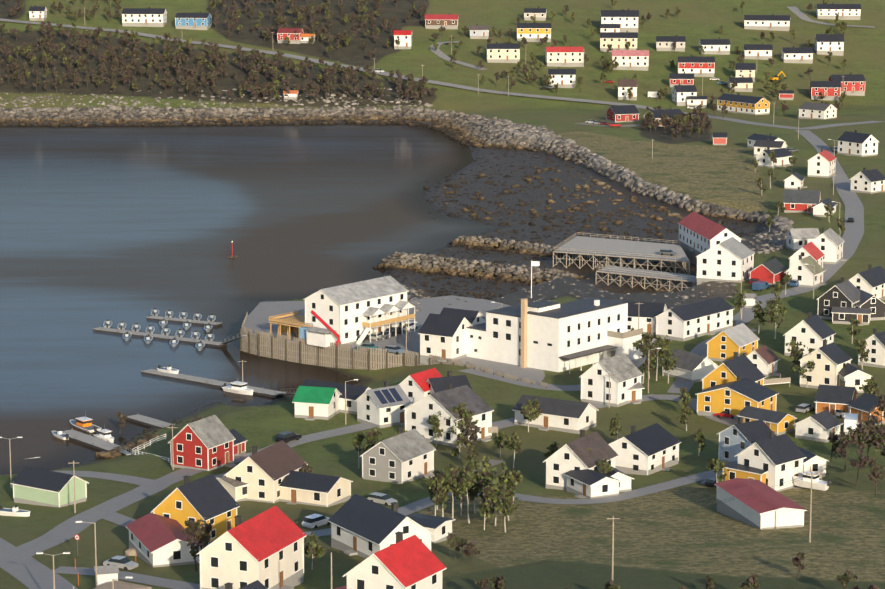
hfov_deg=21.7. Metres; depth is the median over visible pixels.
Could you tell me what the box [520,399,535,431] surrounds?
tree
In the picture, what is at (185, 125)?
sea-edge rocks
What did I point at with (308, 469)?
tree
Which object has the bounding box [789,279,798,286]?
suv
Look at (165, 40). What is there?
forest trees
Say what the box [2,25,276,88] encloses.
forest trees
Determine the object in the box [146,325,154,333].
aluminium boat
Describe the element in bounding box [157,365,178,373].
open boat
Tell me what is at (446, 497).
tree
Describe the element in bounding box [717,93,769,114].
house
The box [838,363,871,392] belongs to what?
cream house extension
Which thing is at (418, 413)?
big white house
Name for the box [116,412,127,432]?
tree
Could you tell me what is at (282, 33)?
house
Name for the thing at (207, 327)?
aluminium boat
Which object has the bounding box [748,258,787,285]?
shed
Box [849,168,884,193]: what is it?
white house
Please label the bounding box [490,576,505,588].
tree
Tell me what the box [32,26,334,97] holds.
forest trees
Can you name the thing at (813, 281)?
street lamp
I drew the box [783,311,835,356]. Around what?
white house
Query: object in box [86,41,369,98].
forest trees
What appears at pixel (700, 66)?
house
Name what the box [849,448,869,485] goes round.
tree
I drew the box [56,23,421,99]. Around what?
forest trees
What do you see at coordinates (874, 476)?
tree
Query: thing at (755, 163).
tree
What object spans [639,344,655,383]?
tree
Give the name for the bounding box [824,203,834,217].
tree
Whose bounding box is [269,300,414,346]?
sjohus gallery
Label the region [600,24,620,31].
house
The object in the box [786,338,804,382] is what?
tree
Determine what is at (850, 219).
car
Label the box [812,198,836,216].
house garage
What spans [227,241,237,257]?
navigation marker
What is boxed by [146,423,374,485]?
street
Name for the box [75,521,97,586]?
street lamp
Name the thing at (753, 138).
house
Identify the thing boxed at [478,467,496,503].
tree
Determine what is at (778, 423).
house
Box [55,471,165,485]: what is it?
road to shed
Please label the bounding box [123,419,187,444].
shore rocks
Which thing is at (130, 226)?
sea water
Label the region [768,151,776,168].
tree
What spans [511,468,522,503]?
tree
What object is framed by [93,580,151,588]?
outcrop junction rock
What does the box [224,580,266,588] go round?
black cabin
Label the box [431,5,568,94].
forest trees
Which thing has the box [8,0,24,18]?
forest trees
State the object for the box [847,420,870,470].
tree
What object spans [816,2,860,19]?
house
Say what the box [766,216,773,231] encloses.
tree
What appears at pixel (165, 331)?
aluminium boat
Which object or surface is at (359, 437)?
tree
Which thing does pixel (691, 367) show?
house shed
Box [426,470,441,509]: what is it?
tree
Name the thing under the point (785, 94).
house
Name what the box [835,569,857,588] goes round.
tree
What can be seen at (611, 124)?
suv
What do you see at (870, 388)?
tree
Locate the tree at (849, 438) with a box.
[834,426,855,470]
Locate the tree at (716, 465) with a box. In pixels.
[707,457,728,490]
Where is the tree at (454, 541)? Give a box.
[447,532,467,560]
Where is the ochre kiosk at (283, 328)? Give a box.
[281,325,292,332]
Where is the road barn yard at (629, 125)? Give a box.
[575,122,640,126]
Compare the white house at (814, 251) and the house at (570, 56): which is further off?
the house at (570, 56)
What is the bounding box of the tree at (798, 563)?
[792,552,806,577]
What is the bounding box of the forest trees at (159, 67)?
[40,29,409,99]
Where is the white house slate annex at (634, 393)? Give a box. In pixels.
[626,382,644,403]
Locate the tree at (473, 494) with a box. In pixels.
[460,467,483,512]
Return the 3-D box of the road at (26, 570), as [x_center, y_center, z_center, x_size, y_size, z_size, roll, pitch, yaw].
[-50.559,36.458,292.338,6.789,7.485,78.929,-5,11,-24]
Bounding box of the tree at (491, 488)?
[482,477,504,525]
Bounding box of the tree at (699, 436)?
[692,428,705,455]
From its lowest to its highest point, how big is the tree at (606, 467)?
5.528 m
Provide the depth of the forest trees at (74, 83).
1053.23 m
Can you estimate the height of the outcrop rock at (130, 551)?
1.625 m
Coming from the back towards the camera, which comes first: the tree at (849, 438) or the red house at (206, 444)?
the red house at (206, 444)
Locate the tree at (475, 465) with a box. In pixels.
[465,459,481,486]
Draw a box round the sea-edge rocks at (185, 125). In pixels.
[15,123,425,128]
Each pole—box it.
[73,461,78,512]
[167,426,176,469]
[331,552,331,588]
[605,374,613,407]
[607,516,619,579]
[806,472,817,541]
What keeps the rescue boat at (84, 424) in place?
on the sea water
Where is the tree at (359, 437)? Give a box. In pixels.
[352,432,365,468]
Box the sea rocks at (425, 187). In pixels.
[423,181,436,218]
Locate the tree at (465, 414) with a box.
[458,409,478,447]
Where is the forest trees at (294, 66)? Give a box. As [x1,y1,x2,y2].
[11,48,356,99]
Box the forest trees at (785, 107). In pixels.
[570,0,844,114]
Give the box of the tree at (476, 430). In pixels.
[467,425,481,448]
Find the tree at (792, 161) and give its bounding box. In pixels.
[789,155,796,166]
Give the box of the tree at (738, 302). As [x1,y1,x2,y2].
[733,290,746,318]
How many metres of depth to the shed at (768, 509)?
333.32 m
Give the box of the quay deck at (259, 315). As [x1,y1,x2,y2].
[243,295,544,381]
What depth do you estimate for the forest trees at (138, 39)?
1060.36 m
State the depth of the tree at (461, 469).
340.78 m
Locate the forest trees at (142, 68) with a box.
[22,22,427,103]
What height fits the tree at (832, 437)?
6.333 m
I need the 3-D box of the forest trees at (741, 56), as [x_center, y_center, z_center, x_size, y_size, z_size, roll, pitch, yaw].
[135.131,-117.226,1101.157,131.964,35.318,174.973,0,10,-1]
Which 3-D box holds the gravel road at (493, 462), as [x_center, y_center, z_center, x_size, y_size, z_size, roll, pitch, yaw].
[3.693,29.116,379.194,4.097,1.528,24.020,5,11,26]
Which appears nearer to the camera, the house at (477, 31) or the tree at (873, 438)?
the tree at (873, 438)
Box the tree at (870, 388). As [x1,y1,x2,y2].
[859,376,880,395]
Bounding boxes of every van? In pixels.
[648,91,659,97]
[752,281,769,290]
[844,413,857,434]
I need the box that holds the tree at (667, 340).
[653,335,670,375]
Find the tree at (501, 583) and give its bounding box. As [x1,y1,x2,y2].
[496,576,505,588]
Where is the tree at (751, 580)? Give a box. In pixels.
[740,574,761,588]
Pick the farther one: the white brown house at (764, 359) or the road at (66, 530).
the white brown house at (764, 359)
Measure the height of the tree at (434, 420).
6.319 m
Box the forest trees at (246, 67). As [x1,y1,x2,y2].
[6,20,402,97]
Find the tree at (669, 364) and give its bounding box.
[659,351,677,382]
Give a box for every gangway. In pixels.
[117,444,132,454]
[221,331,246,343]
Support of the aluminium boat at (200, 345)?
on the sea water
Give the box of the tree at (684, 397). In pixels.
[674,387,692,406]
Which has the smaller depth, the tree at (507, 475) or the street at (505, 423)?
the tree at (507, 475)
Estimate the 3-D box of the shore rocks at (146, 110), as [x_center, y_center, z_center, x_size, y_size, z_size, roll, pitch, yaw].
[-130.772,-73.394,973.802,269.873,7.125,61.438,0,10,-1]
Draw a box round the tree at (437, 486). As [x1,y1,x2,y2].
[424,475,449,515]
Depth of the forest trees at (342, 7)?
1153.14 m
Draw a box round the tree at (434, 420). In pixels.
[426,411,443,445]
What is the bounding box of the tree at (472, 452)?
[465,442,478,460]
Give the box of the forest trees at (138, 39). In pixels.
[15,29,418,103]
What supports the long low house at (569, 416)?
on the terrain ground at (678, 548)
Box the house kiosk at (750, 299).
[743,293,756,307]
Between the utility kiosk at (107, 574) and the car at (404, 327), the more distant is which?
the car at (404, 327)
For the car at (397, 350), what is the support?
on the quay deck at (259, 315)
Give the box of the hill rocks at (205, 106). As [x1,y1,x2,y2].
[0,88,421,108]
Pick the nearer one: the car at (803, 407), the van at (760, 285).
the car at (803, 407)
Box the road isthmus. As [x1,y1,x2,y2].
[756,130,863,300]
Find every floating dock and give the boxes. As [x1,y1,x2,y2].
[93,326,226,346]
[146,315,221,326]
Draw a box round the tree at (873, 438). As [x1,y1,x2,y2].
[859,416,881,465]
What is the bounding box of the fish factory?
[466,297,642,373]
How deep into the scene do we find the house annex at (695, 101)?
1010.28 m
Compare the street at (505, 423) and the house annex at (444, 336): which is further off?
the house annex at (444, 336)
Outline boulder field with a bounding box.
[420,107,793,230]
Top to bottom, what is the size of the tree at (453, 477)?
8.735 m
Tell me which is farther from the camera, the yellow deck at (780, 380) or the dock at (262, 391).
the dock at (262, 391)
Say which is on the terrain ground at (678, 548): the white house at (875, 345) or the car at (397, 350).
the white house at (875, 345)
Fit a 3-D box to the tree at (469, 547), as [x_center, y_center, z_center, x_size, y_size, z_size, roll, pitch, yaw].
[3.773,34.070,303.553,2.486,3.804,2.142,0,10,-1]
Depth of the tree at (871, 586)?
270.77 m
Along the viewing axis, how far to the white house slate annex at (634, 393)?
434.14 m
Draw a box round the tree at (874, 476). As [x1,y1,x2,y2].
[862,456,884,495]
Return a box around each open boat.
[0,505,30,516]
[52,429,69,439]
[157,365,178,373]
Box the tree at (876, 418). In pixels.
[859,414,884,454]
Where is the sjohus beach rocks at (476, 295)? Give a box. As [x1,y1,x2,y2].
[407,284,495,313]
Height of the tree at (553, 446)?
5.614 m
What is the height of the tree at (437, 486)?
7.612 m
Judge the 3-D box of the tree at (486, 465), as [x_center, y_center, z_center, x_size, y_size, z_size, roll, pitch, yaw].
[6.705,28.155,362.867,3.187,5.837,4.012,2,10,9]
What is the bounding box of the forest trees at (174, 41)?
[42,30,428,99]
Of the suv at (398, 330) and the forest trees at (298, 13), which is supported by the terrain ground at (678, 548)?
the forest trees at (298, 13)
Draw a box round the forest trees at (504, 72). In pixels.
[433,11,566,83]
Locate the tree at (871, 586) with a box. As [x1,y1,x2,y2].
[868,584,878,588]
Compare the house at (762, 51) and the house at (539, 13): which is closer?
the house at (762, 51)
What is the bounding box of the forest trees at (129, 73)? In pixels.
[16,27,412,94]
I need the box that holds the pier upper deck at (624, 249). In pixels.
[553,232,689,274]
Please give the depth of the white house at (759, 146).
818.76 m
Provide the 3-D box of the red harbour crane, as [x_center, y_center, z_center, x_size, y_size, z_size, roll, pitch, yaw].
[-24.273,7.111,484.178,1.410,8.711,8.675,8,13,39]
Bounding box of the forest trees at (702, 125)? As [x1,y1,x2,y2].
[647,109,707,139]
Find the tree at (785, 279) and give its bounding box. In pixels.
[780,270,791,294]
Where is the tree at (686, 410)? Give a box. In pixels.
[677,403,693,430]
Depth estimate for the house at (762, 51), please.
1094.51 m
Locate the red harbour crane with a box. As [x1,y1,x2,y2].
[310,310,340,345]
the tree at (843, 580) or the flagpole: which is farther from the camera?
the flagpole
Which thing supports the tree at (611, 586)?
on the terrain ground at (678, 548)
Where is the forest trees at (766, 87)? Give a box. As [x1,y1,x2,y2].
[577,9,846,114]
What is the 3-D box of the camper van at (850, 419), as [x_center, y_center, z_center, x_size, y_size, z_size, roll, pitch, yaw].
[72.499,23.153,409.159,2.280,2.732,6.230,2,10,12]
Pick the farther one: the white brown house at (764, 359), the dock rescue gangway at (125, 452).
the white brown house at (764, 359)
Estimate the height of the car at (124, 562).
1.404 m
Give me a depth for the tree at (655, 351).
451.43 m
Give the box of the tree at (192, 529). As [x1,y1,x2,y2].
[182,519,203,570]
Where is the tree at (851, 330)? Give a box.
[846,317,861,343]
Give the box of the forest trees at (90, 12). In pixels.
[50,0,121,23]
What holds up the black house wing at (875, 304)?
on the terrain ground at (678, 548)
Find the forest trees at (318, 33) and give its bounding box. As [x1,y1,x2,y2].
[213,0,377,53]
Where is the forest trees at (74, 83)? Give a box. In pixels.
[0,25,422,90]
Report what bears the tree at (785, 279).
on the terrain ground at (678, 548)
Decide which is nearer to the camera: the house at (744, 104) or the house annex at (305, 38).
the house at (744, 104)
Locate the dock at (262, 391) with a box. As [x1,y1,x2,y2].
[141,368,285,397]
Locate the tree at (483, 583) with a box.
[475,577,488,588]
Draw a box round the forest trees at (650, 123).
[640,104,711,137]
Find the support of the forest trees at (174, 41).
on the terrain ground at (678, 548)
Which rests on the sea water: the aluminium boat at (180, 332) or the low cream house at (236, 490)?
the aluminium boat at (180, 332)
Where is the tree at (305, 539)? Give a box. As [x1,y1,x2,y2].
[294,520,307,552]
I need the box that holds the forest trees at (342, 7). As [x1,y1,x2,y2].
[217,0,426,43]
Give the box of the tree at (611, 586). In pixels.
[608,584,619,588]
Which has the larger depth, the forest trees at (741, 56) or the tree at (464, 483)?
the forest trees at (741, 56)
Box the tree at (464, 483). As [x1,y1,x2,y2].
[454,470,476,522]
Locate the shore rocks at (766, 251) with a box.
[741,232,786,253]
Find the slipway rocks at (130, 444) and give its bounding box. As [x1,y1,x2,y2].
[95,433,164,458]
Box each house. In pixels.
[28,5,47,20]
[121,7,166,26]
[126,513,202,566]
[151,474,239,544]
[168,415,235,470]
[175,11,211,29]
[197,506,306,588]
[214,472,248,501]
[224,440,307,502]
[277,26,303,43]
[278,470,352,506]
[292,386,341,420]
[301,379,370,414]
[328,494,434,557]
[342,531,445,588]
[393,29,412,48]
[399,368,441,402]
[403,383,493,447]
[406,513,455,543]
[425,13,458,28]
[426,371,471,393]
[469,24,488,38]
[486,42,519,62]
[512,394,598,433]
[516,21,551,41]
[524,7,546,20]
[543,430,618,489]
[545,45,584,66]
[548,67,575,87]
[600,8,638,31]
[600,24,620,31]
[600,31,637,51]
[609,423,680,475]
[612,48,648,70]
[617,77,637,99]
[624,301,667,335]
[654,297,734,340]
[656,34,685,51]
[669,72,693,86]
[671,83,697,105]
[677,55,714,76]
[695,376,778,418]
[698,37,730,54]
[701,352,765,390]
[706,321,759,361]
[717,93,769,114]
[717,417,776,462]
[727,75,752,91]
[735,61,755,81]
[735,431,806,491]
[737,406,796,435]
[743,43,772,59]
[744,13,790,30]
[746,345,779,376]
[747,133,785,148]
[753,138,787,155]
[755,147,793,167]
[778,90,793,99]
[781,46,813,63]
[783,187,820,212]
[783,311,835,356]
[784,172,806,189]
[784,255,826,287]
[788,240,826,270]
[798,447,828,476]
[799,101,837,118]
[799,340,851,388]
[808,148,836,177]
[809,81,840,100]
[812,228,846,263]
[814,32,844,55]
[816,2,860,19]
[816,277,860,319]
[828,73,865,95]
[831,307,871,325]
[837,130,878,156]
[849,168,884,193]
[849,264,884,299]
[858,328,884,367]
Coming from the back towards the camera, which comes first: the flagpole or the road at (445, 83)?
the road at (445, 83)
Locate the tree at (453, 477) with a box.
[441,465,461,518]
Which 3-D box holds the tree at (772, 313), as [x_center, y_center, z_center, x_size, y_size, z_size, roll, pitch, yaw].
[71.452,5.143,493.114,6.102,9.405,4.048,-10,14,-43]
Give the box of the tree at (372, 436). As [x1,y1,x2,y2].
[360,427,381,452]
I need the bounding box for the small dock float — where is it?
[126,413,175,428]
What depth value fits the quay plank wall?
487.36 m
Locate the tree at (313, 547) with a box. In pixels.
[304,532,325,569]
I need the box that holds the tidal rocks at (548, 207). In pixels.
[441,166,743,242]
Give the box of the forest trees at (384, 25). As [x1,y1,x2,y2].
[221,0,396,48]
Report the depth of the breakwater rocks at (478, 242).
641.34 m
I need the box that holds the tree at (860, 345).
[854,337,869,369]
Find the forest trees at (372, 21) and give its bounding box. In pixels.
[208,0,425,43]
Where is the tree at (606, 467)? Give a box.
[595,458,613,473]
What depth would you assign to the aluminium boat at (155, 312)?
547.34 m
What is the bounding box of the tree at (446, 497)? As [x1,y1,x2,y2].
[431,471,451,516]
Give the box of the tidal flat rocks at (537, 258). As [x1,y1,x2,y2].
[387,148,785,312]
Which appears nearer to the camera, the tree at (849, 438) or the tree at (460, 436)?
the tree at (849, 438)
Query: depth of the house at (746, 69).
1053.19 m
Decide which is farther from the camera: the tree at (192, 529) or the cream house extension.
the cream house extension
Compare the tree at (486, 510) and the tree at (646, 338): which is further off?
the tree at (646, 338)
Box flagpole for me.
[531,260,539,297]
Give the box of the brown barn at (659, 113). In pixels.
[644,109,684,126]
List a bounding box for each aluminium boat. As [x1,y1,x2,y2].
[103,319,111,327]
[117,321,126,329]
[122,331,131,340]
[131,323,140,331]
[144,334,152,343]
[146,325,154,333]
[151,308,158,315]
[159,319,167,327]
[161,327,169,334]
[165,310,172,317]
[170,337,178,346]
[175,329,184,336]
[179,311,187,318]
[183,320,190,329]
[191,331,199,338]
[193,312,201,319]
[195,340,204,350]
[204,323,212,331]
[205,333,213,340]
[207,314,215,321]
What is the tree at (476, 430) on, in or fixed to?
on the terrain ground at (678, 548)
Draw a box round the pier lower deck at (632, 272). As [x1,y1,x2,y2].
[595,261,696,291]
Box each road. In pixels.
[0,18,882,129]
[0,538,77,588]
[17,485,169,555]
[54,566,199,588]
[459,300,767,390]
[462,459,504,474]
[787,7,874,27]
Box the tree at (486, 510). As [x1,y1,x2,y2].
[479,492,497,529]
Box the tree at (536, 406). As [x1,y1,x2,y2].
[532,397,543,418]
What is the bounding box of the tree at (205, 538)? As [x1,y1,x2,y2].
[197,520,212,548]
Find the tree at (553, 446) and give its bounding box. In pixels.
[544,442,559,457]
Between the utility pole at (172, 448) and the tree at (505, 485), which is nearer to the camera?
the tree at (505, 485)
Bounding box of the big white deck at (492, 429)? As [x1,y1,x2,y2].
[488,427,497,435]
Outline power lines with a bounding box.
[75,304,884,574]
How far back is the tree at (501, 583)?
280.32 m
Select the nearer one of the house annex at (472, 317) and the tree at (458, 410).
the tree at (458, 410)
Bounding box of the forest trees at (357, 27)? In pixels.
[232,0,424,56]
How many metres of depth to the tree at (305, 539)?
301.66 m
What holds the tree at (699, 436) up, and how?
on the terrain ground at (678, 548)
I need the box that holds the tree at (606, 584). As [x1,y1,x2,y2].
[604,579,615,588]
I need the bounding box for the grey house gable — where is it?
[360,427,435,483]
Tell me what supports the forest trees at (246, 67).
on the terrain ground at (678, 548)
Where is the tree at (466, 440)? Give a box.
[457,425,478,458]
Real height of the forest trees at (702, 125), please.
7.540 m
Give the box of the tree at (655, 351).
[646,335,668,380]
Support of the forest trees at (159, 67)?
on the terrain ground at (678, 548)
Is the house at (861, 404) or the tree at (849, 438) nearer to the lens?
the tree at (849, 438)
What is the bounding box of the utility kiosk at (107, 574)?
[94,565,118,586]
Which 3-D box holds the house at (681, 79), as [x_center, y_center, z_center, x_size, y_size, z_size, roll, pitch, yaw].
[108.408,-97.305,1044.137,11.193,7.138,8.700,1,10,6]
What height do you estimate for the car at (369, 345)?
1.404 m
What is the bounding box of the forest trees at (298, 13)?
[211,0,424,60]
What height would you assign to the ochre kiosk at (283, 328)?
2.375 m
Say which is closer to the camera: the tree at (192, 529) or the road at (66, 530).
the tree at (192, 529)
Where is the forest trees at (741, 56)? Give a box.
[598,3,846,100]
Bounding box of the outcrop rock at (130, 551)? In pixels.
[125,547,136,555]
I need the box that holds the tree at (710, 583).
[706,573,717,588]
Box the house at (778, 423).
[737,406,796,435]
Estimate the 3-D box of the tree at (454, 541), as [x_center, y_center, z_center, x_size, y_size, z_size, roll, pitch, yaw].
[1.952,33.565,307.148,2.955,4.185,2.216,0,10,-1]
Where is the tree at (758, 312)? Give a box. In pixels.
[752,301,768,333]
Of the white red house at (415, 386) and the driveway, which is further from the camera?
the white red house at (415, 386)
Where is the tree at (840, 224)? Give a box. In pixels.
[837,218,845,235]
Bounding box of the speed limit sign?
[74,534,79,554]
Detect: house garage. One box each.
[602,465,633,491]
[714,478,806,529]
[793,410,842,441]
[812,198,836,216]
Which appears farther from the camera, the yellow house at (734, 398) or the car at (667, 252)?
the car at (667, 252)
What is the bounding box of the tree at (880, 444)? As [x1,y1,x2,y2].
[870,425,884,452]
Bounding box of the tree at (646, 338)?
[632,332,655,378]
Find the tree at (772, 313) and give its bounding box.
[765,298,786,338]
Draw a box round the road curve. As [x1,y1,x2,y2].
[304,470,721,536]
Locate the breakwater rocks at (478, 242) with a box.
[450,235,565,256]
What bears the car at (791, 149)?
on the terrain ground at (678, 548)
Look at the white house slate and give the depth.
432.72 m
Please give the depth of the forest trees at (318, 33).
1133.45 m
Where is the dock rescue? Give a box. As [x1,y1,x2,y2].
[62,428,119,450]
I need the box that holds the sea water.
[0,124,498,474]
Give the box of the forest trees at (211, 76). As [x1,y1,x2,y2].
[0,26,428,99]
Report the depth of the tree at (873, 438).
378.42 m
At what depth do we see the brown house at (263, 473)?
353.29 m
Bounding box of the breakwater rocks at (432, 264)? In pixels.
[373,251,586,284]
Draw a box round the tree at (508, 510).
[494,489,518,531]
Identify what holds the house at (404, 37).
on the terrain ground at (678, 548)
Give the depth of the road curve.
354.60 m
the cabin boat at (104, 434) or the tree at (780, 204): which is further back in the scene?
the tree at (780, 204)
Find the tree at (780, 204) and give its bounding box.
[774,200,786,215]
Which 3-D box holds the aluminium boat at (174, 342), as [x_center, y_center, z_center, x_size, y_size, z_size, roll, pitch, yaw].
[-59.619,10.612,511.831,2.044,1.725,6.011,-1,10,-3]
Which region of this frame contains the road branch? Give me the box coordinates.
[430,41,485,69]
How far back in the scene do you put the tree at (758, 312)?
497.56 m
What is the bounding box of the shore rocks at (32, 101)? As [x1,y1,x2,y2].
[0,93,432,108]
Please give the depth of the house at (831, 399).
422.74 m
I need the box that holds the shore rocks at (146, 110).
[0,106,448,130]
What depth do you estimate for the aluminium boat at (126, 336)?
518.24 m
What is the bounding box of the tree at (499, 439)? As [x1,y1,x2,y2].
[493,430,508,457]
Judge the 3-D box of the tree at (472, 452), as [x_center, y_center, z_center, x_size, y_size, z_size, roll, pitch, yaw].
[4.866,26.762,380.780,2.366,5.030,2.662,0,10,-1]
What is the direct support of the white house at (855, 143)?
on the terrain ground at (678, 548)
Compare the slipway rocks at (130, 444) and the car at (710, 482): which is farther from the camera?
the slipway rocks at (130, 444)
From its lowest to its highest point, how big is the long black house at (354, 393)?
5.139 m
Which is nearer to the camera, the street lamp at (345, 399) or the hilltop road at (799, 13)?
the street lamp at (345, 399)
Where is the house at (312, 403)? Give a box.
[292,386,341,420]
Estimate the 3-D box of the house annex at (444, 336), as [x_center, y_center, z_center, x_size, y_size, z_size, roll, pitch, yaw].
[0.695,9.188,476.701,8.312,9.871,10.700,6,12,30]
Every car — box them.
[103,555,138,569]
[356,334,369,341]
[356,342,377,349]
[367,492,396,505]
[369,332,382,339]
[381,331,392,338]
[384,345,403,354]
[397,325,405,331]
[599,121,609,124]
[659,249,676,255]
[705,476,721,487]
[714,411,733,418]
[749,278,758,283]
[787,148,798,151]
[796,403,814,412]
[835,409,846,417]
[847,217,853,222]
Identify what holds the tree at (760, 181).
on the terrain ground at (678, 548)
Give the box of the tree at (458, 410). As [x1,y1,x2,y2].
[447,402,465,434]
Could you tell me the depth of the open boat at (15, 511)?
341.29 m
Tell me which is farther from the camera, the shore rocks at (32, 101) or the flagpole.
the shore rocks at (32, 101)
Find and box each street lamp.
[0,437,21,487]
[36,552,69,588]
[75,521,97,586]
[112,576,132,588]
[345,379,357,423]
[406,322,412,349]
[648,348,660,392]
[805,264,814,298]
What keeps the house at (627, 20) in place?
on the terrain ground at (678, 548)
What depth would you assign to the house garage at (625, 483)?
360.23 m
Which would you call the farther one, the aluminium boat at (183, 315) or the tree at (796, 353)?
the aluminium boat at (183, 315)
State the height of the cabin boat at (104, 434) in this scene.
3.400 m
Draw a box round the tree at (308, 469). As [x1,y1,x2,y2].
[299,464,313,472]
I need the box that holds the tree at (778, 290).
[766,281,784,313]
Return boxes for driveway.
[101,512,135,526]
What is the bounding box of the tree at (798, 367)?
[790,347,814,387]
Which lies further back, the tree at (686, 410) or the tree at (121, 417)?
the tree at (121, 417)
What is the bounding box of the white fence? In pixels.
[131,434,169,462]
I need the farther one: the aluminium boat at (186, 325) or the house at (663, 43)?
the house at (663, 43)
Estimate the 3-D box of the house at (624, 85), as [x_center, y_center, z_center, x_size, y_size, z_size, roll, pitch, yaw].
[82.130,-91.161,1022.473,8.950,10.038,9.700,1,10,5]
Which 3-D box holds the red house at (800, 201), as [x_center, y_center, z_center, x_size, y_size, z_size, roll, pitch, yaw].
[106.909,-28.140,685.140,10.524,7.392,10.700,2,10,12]
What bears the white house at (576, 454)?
on the terrain ground at (678, 548)
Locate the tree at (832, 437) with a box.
[827,431,839,465]
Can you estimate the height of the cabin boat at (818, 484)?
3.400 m
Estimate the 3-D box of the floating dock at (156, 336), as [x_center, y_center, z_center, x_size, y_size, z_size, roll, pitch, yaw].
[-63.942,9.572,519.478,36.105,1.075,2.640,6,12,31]
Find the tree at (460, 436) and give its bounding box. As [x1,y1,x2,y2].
[449,433,463,459]
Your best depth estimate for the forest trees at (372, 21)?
1152.44 m
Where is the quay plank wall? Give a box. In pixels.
[240,312,546,387]
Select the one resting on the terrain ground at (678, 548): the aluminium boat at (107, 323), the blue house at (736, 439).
the blue house at (736, 439)
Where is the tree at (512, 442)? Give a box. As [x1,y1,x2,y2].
[503,431,522,466]
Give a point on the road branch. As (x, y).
(439, 53)
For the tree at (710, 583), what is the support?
on the terrain ground at (678, 548)
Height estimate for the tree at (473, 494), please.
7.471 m
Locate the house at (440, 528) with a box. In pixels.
[406,513,455,543]
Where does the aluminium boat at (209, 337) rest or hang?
on the sea water
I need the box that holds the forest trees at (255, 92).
[10,26,413,99]
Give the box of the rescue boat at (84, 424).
[70,411,100,432]
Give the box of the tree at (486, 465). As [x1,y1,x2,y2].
[477,455,492,479]
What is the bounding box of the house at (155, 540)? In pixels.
[126,513,202,566]
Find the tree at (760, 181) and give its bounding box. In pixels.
[754,175,767,195]
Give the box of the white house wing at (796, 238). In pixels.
[785,228,819,250]
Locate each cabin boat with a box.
[94,424,113,442]
[222,381,253,394]
[793,467,830,490]
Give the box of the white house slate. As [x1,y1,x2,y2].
[579,351,642,406]
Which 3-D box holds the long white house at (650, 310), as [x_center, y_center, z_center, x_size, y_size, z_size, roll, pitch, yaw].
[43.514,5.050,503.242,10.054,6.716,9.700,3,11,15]
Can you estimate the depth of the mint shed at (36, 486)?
350.34 m
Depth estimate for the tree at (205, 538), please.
304.29 m
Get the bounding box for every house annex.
[229,429,248,455]
[301,34,315,43]
[418,313,472,364]
[440,307,485,324]
[564,469,621,497]
[686,96,707,107]
[722,461,767,483]
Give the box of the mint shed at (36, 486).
[10,466,88,507]
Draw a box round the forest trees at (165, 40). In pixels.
[8,21,401,97]
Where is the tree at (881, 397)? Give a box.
[865,394,884,431]
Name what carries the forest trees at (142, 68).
on the terrain ground at (678, 548)
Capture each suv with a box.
[276,431,301,442]
[302,514,329,528]
[386,327,401,335]
[405,322,418,330]
[609,122,620,126]
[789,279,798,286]
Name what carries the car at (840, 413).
on the terrain ground at (678, 548)
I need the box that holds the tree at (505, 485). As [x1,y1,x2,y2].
[498,479,517,520]
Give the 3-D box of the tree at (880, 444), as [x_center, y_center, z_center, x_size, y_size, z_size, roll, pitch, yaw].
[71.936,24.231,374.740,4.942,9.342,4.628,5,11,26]
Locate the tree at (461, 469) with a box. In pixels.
[449,465,474,515]
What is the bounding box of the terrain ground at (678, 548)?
[0,0,884,588]
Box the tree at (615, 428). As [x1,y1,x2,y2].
[609,414,621,439]
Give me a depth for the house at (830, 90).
1025.86 m
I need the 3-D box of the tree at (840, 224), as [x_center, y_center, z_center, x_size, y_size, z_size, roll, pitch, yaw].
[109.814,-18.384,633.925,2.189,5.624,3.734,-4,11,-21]
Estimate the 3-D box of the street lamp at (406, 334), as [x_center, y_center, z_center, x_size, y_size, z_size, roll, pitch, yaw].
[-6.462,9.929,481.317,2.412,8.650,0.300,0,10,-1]
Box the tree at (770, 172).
[768,169,776,188]
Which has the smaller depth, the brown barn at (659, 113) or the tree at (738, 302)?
the tree at (738, 302)
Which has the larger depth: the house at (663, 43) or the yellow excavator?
the house at (663, 43)
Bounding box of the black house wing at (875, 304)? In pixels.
[856,288,884,320]
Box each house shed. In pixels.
[663,349,717,381]
[712,132,726,144]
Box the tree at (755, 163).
[753,159,758,167]
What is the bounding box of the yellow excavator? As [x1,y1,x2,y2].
[770,71,786,81]
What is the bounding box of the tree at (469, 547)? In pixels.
[462,539,479,564]
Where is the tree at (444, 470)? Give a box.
[442,464,454,496]
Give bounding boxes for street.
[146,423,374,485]
[492,394,737,428]
[667,329,757,392]
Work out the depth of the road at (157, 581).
295.68 m
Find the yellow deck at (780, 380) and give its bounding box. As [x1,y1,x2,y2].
[764,374,790,387]
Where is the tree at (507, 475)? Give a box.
[495,462,516,512]

